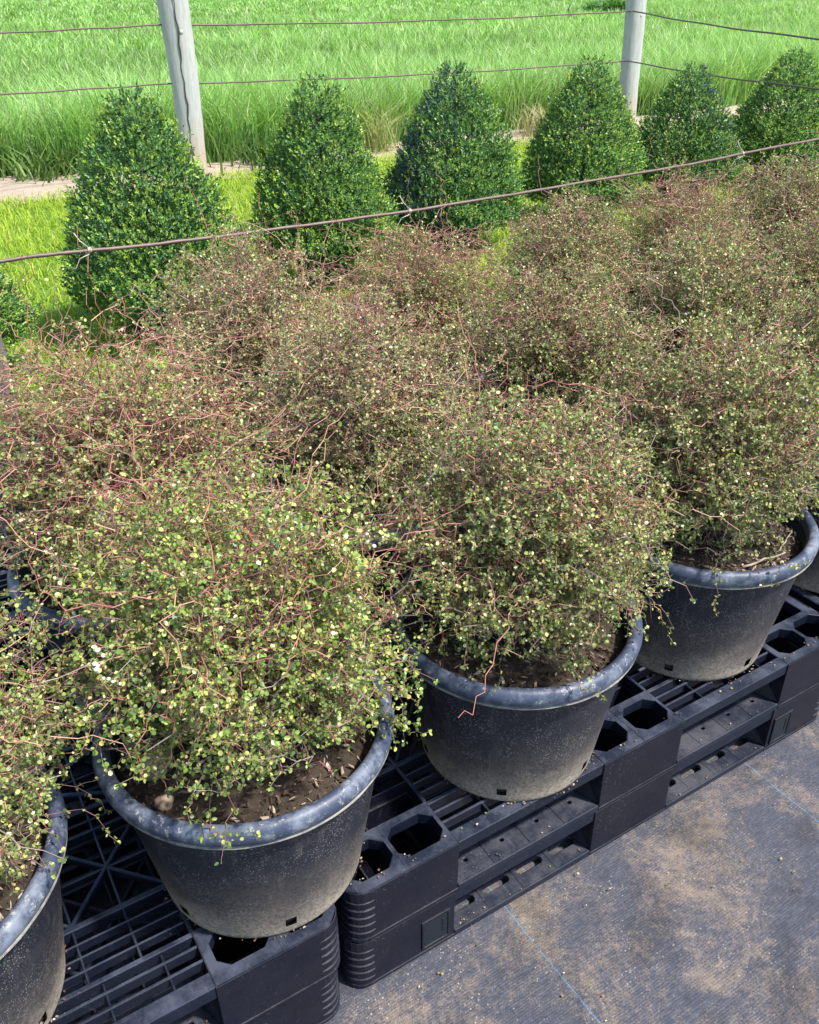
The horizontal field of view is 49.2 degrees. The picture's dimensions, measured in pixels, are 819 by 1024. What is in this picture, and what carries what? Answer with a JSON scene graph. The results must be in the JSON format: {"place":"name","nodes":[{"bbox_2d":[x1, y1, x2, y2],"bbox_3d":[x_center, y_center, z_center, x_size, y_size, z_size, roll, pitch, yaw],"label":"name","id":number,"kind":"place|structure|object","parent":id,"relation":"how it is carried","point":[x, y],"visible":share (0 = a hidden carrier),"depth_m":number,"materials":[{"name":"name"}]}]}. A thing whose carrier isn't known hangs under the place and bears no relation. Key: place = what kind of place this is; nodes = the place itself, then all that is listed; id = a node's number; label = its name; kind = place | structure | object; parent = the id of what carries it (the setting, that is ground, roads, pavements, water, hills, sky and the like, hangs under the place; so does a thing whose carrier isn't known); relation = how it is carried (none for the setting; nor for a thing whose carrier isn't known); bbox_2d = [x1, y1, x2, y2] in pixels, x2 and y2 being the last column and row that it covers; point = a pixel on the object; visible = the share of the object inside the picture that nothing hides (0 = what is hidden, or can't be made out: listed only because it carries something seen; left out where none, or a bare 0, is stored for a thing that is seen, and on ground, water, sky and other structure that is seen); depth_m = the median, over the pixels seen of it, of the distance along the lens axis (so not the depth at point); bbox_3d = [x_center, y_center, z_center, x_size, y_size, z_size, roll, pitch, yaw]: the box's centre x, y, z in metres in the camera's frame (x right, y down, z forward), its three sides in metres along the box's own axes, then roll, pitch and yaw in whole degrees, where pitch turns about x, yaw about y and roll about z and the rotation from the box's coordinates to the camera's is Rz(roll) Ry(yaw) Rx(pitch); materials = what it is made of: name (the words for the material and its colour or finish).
{"place":"outdoors","nodes":[
{"label":"outdoors","id":0,"kind":"place"},
{"bbox_2d":[0,5,817,433],"bbox_3d":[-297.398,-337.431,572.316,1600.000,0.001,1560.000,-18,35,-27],"label":"ground","id":1,"kind":"structure","parent":0,"point":[54,309],"depth_m":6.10,"materials":[{"name":"plant"}]},
{"bbox_2d":[0,333,33,468],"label":"stake","id":2,"kind":"object","parent":1,"relation":"on","point":[3,372],"visible":0.06,"depth_m":2.79,"materials":[{"name":"wood"}]},
{"bbox_2d":[0,263,57,350],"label":"topiary","id":3,"kind":"object","parent":1,"relation":"on","point":[17,320],"visible":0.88,"depth_m":4.43,"materials":[{"name":"green plant"}]},
{"bbox_2d":[47,73,267,338],"bbox_3d":[-1.458,-1.635,4.844,1.198,1.349,1.131,13,33,21],"label":"topiary","id":4,"kind":"object","parent":1,"relation":"on","point":[93,222],"visible":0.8,"depth_m":4.62,"materials":[{"name":"green plant"}]},
{"bbox_2d":[240,70,411,287],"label":"topiary","id":5,"kind":"object","parent":1,"relation":"on","point":[361,189],"visible":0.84,"depth_m":5.48,"materials":[{"name":"green plant"}]},
{"bbox_2d":[349,86,419,153],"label":"grass tussock","id":6,"kind":"object","parent":1,"relation":"on","point":[380,137],"depth_m":10.37,"materials":[{"name":"green plant"}]},
{"bbox_2d":[0,99,817,204],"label":"dirt strip","id":7,"kind":"object","parent":1,"relation":"on","point":[9,185],"visible":0.08,"depth_m":9.17,"materials":[{"name":"beige soil"}]},
{"bbox_2d":[0,138,130,185],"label":"weed clump","id":8,"kind":"object","parent":7,"relation":"on","point":[56,166],"visible":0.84,"depth_m":9.20,"materials":[{"name":"green plant"}]},
{"bbox_2d":[206,128,346,174],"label":"weed clump","id":9,"kind":"object","parent":7,"relation":"on","point":[253,154],"visible":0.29,"depth_m":9.67,"materials":[{"name":"green plant"}]},
{"bbox_2d":[507,96,571,139],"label":"grass tussock","id":10,"kind":"object","parent":7,"relation":"on","point":[528,128],"depth_m":11.29,"materials":[{"name":"green plant"}]},
{"bbox_2d":[0,0,818,177],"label":"wire fence","id":11,"kind":"object","parent":1,"relation":"on","point":[175,24],"visible":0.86,"depth_m":8.86,"materials":[{"name":"grey wood"}]},
{"bbox_2d":[2,563,818,1023],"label":"woven weed control fabric","id":12,"kind":"object","parent":1,"relation":"on","point":[638,939],"visible":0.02,"depth_m":1.91,"materials":[{"name":"grey fabric"}]},
{"bbox_2d":[0,562,30,631],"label":"plastic pallet","id":13,"kind":"object","parent":12,"relation":"on","point":[26,625],"depth_m":2.59,"materials":[{"name":"black plastic"}]},
{"bbox_2d":[0,431,77,630],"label":"plastic pallet","id":14,"kind":"object","parent":13,"relation":"on","point":[11,609],"visible":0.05,"depth_m":2.59,"materials":[{"name":"black plastic"}]},
{"bbox_2d":[8,691,339,1023],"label":"plastic pallet","id":15,"kind":"object","parent":12,"relation":"on","point":[319,1003],"visible":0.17,"depth_m":1.77,"materials":[{"name":"black plastic"}]},
{"bbox_2d":[0,625,339,1023],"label":"plastic pallet","id":16,"kind":"object","parent":15,"relation":"on","point":[267,977],"visible":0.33,"depth_m":1.58,"materials":[{"name":"black plastic"}]},
{"bbox_2d":[0,542,141,1023],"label":"potted shrub","id":17,"kind":"object","parent":16,"relation":"on","point":[33,839],"visible":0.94,"depth_m":1.31,"materials":[{"name":"green plant"}]},
{"bbox_2d":[0,226,343,719],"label":"potted shrub","id":18,"kind":"object","parent":16,"relation":"on","point":[33,489],"visible":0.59,"depth_m":1.78,"materials":[{"name":"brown plant"}]},
{"bbox_2d":[0,362,488,937],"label":"potted shrub","id":19,"kind":"object","parent":16,"relation":"on","point":[252,698],"visible":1,"depth_m":1.38,"materials":[{"name":"green plant"}]},
{"bbox_2d":[124,738,143,758],"bbox_3d":[-0.472,0.405,1.535,0.034,0.028,0.039,-16,34,-25],"label":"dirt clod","id":20,"kind":"object","parent":19,"relation":"on","point":[132,744],"visible":0.39,"depth_m":1.52,"materials":[{"name":"brown soil"}]},
{"bbox_2d":[137,747,172,780],"bbox_3d":[-0.425,0.422,1.496,0.042,0.039,0.065,20,37,31],"label":"dirt clod","id":21,"kind":"object","parent":19,"relation":"on","point":[151,776],"visible":0.33,"depth_m":1.48,"materials":[{"name":"brown soil"}]},
{"bbox_2d":[154,794,173,810],"bbox_3d":[-0.395,0.468,1.436,0.031,0.021,0.028,-1,31,0],"label":"dirt clod","id":22,"kind":"object","parent":19,"relation":"in","point":[162,802],"visible":0.94,"depth_m":1.43,"materials":[{"name":"brown soil"}]},
{"bbox_2d":[51,586,816,1021],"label":"leaf litter","id":23,"kind":"object","parent":12,"relation":"on","point":[445,836],"visible":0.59,"depth_m":1.83,"materials":[{"name":"brown plant"}]},
{"bbox_2d":[315,653,818,987],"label":"plastic pallet","id":24,"kind":"object","parent":12,"relation":"on","point":[380,957],"visible":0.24,"depth_m":2.02,"materials":[{"name":"black plastic"}]},
{"bbox_2d":[239,481,818,941],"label":"plastic pallet","id":25,"kind":"object","parent":24,"relation":"on","point":[645,735],"visible":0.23,"depth_m":1.95,"materials":[{"name":"black plastic"}]},
{"bbox_2d":[164,218,540,637],"bbox_3d":[-0.149,-0.201,2.194,0.852,0.985,0.837,-9,32,-14],"label":"potted shrub","id":26,"kind":"object","parent":25,"relation":"on","point":[350,451],"visible":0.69,"depth_m":2.04,"materials":[{"name":"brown plant"}]},
{"bbox_2d":[344,300,742,801],"bbox_3d":[0.212,0.116,1.710,0.764,0.932,0.910,12,33,20],"label":"potted shrub","id":27,"kind":"object","parent":25,"relation":"on","point":[533,645],"visible":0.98,"depth_m":1.65,"materials":[{"name":"green plant"}]},
{"bbox_2d":[418,227,717,544],"bbox_3d":[0.431,-0.325,2.485,0.779,0.890,0.691,-10,32,-15],"label":"potted shrub","id":28,"kind":"object","parent":25,"relation":"on","point":[559,349],"visible":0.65,"depth_m":2.35,"materials":[{"name":"green plant"}]},
{"bbox_2d":[566,212,818,680],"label":"potted shrub","id":29,"kind":"object","parent":25,"relation":"on","point":[722,625],"visible":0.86,"depth_m":1.96,"materials":[{"name":"green plant"}]},
{"bbox_2d":[742,552,785,567],"bbox_3d":[0.797,0.108,2.006,0.127,0.010,0.009,-14,33,-21],"label":"dry stick","id":30,"kind":"object","parent":29,"relation":"on","point":[756,562],"visible":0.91,"depth_m":2.00,"materials":[{"name":"beige wood"}]},
{"bbox_2d":[779,532,791,551],"bbox_3d":[0.872,0.068,2.073,0.005,0.008,0.092,20,36,30],"label":"dry stick","id":31,"kind":"object","parent":29,"relation":"in","point":[784,542],"visible":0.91,"depth_m":2.07,"materials":[{"name":"beige wood"}]},
{"bbox_2d":[375,57,533,251],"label":"topiary","id":32,"kind":"object","parent":1,"relation":"on","point":[460,164],"visible":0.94,"depth_m":6.19,"materials":[{"name":"green plant"}]},
{"bbox_2d":[517,52,648,225],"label":"topiary","id":33,"kind":"object","parent":1,"relation":"on","point":[616,132],"visible":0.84,"depth_m":6.86,"materials":[{"name":"green plant"}]},
{"bbox_2d":[568,0,625,13],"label":"weed clump","id":34,"kind":"object","parent":1,"relation":"on","point":[609,4],"visible":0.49,"depth_m":42.94,"materials":[{"name":"green plant"}]},
{"bbox_2d":[625,61,746,203],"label":"topiary","id":35,"kind":"object","parent":1,"relation":"on","point":[716,133],"visible":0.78,"depth_m":7.51,"materials":[{"name":"green plant"}]},
{"bbox_2d":[719,42,818,187],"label":"topiary","id":36,"kind":"object","parent":1,"relation":"on","point":[756,126],"visible":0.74,"depth_m":8.08,"materials":[{"name":"green plant"}]},
{"bbox_2d":[0,0,818,176],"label":"tall grass","id":37,"kind":"structure","parent":0,"point":[54,61],"depth_m":18.44,"materials":[{"name":"green plant"}]},
{"bbox_2d":[0,138,818,269],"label":"rusty wire","id":38,"kind":"object","parent":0,"point":[68,252],"visible":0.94,"depth_m":3.20,"materials":[{"name":"beige metal"}]},
{"bbox_3d":[1.451,0.026,3.188,1.465,0.145,1.196,-18,35,-27],"label":"plastic pallet","id":39,"kind":"object","parent":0,"visible":0},
{"bbox_2d":[788,585,818,611],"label":"plastic pallet","id":40,"kind":"object","parent":39,"relation":"on","point":[810,599],"depth_m":2.43,"materials":[{"name":"black plastic"}]},
{"bbox_2d":[571,143,818,468],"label":"potted shrub","id":41,"kind":"object","parent":40,"relation":"on","point":[687,301],"visible":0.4,"depth_m":2.57,"materials":[{"name":"brown plant"}]},
{"bbox_2d":[713,272,818,592],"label":"potted shrub","id":42,"kind":"object","parent":40,"relation":"on","point":[807,578],"visible":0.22,"depth_m":2.28,"materials":[{"name":"green plant"}]},
{"bbox_2d":[738,181,818,394],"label":"potted shrub","id":43,"kind":"object","parent":40,"relation":"on","point":[811,263],"visible":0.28,"depth_m":2.87,"materials":[{"name":"brown plant"}]},
{"bbox_3d":[-0.474,-0.080,3.394,1.465,0.145,1.196,-18,35,-27],"label":"plastic pallet","id":44,"kind":"object","parent":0,"visible":0},
{"bbox_2d":[41,361,342,551],"bbox_3d":[-0.471,-0.209,3.317,1.465,0.145,1.195,-18,35,-27],"label":"plastic pallet","id":45,"kind":"object","parent":44,"relation":"on","point":[170,433],"depth_m":3.40,"materials":[{"name":"black plastic"}]},
{"bbox_2d":[104,176,403,526],"bbox_3d":[-0.434,-0.467,2.627,0.827,1.003,0.813,-8,32,-12],"label":"potted shrub","id":46,"kind":"object","parent":45,"relation":"on","point":[273,313],"visible":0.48,"depth_m":2.50,"materials":[{"name":"brown plant"}]},
{"bbox_2d":[303,158,567,467],"bbox_3d":[0.028,-0.648,2.960,0.853,0.964,0.776,-24,38,-34],"label":"potted shrub","id":47,"kind":"object","parent":45,"relation":"on","point":[426,279],"visible":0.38,"depth_m":2.81,"materials":[{"name":"brown plant"}]},
{"bbox_3d":[0.786,-0.496,4.071,1.465,0.145,1.196,-18,35,-27],"label":"plastic pallet","id":48,"kind":"object","parent":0,"visible":0},
{"bbox_2d":[475,306,618,407],"bbox_3d":[0.790,-0.625,3.994,1.465,0.145,1.195,-18,35,-27],"label":"plastic pallet","id":49,"kind":"object","parent":48,"relation":"on","point":[488,346],"visible":0.01,"depth_m":4.18,"materials":[{"name":"black plastic"}]},
{"bbox_2d":[456,158,673,394],"bbox_3d":[0.559,-0.750,3.188,0.778,0.896,0.690,22,38,33],"label":"potted shrub","id":50,"kind":"object","parent":49,"relation":"on","point":[564,245],"visible":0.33,"depth_m":3.04,"materials":[{"name":"brown plant"}]},
{"bbox_2d":[588,121,794,353],"bbox_3d":[1.019,-0.987,3.463,0.836,1.014,0.766,24,39,35],"label":"potted shrub","id":51,"kind":"object","parent":49,"relation":"on","point":[664,205],"visible":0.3,"depth_m":3.35,"materials":[{"name":"brown plant"}]},
{"bbox_2d":[689,133,818,346],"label":"potted shrub","id":52,"kind":"object","parent":49,"relation":"on","point":[778,198],"visible":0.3,"depth_m":3.61,"materials":[{"name":"brown plant"}]},
{"bbox_3d":[2.050,-1.042,4.672,1.465,0.145,1.195,-18,35,-27],"label":"plastic pallet","id":53,"kind":"object","parent":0,"visible":0},
{"bbox_2d":[791,132,818,212],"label":"potted shrub","id":54,"kind":"object","parent":53,"relation":"on","point":[811,159],"visible":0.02,"depth_m":4.09,"materials":[{"name":"brown plant"}]}
]}

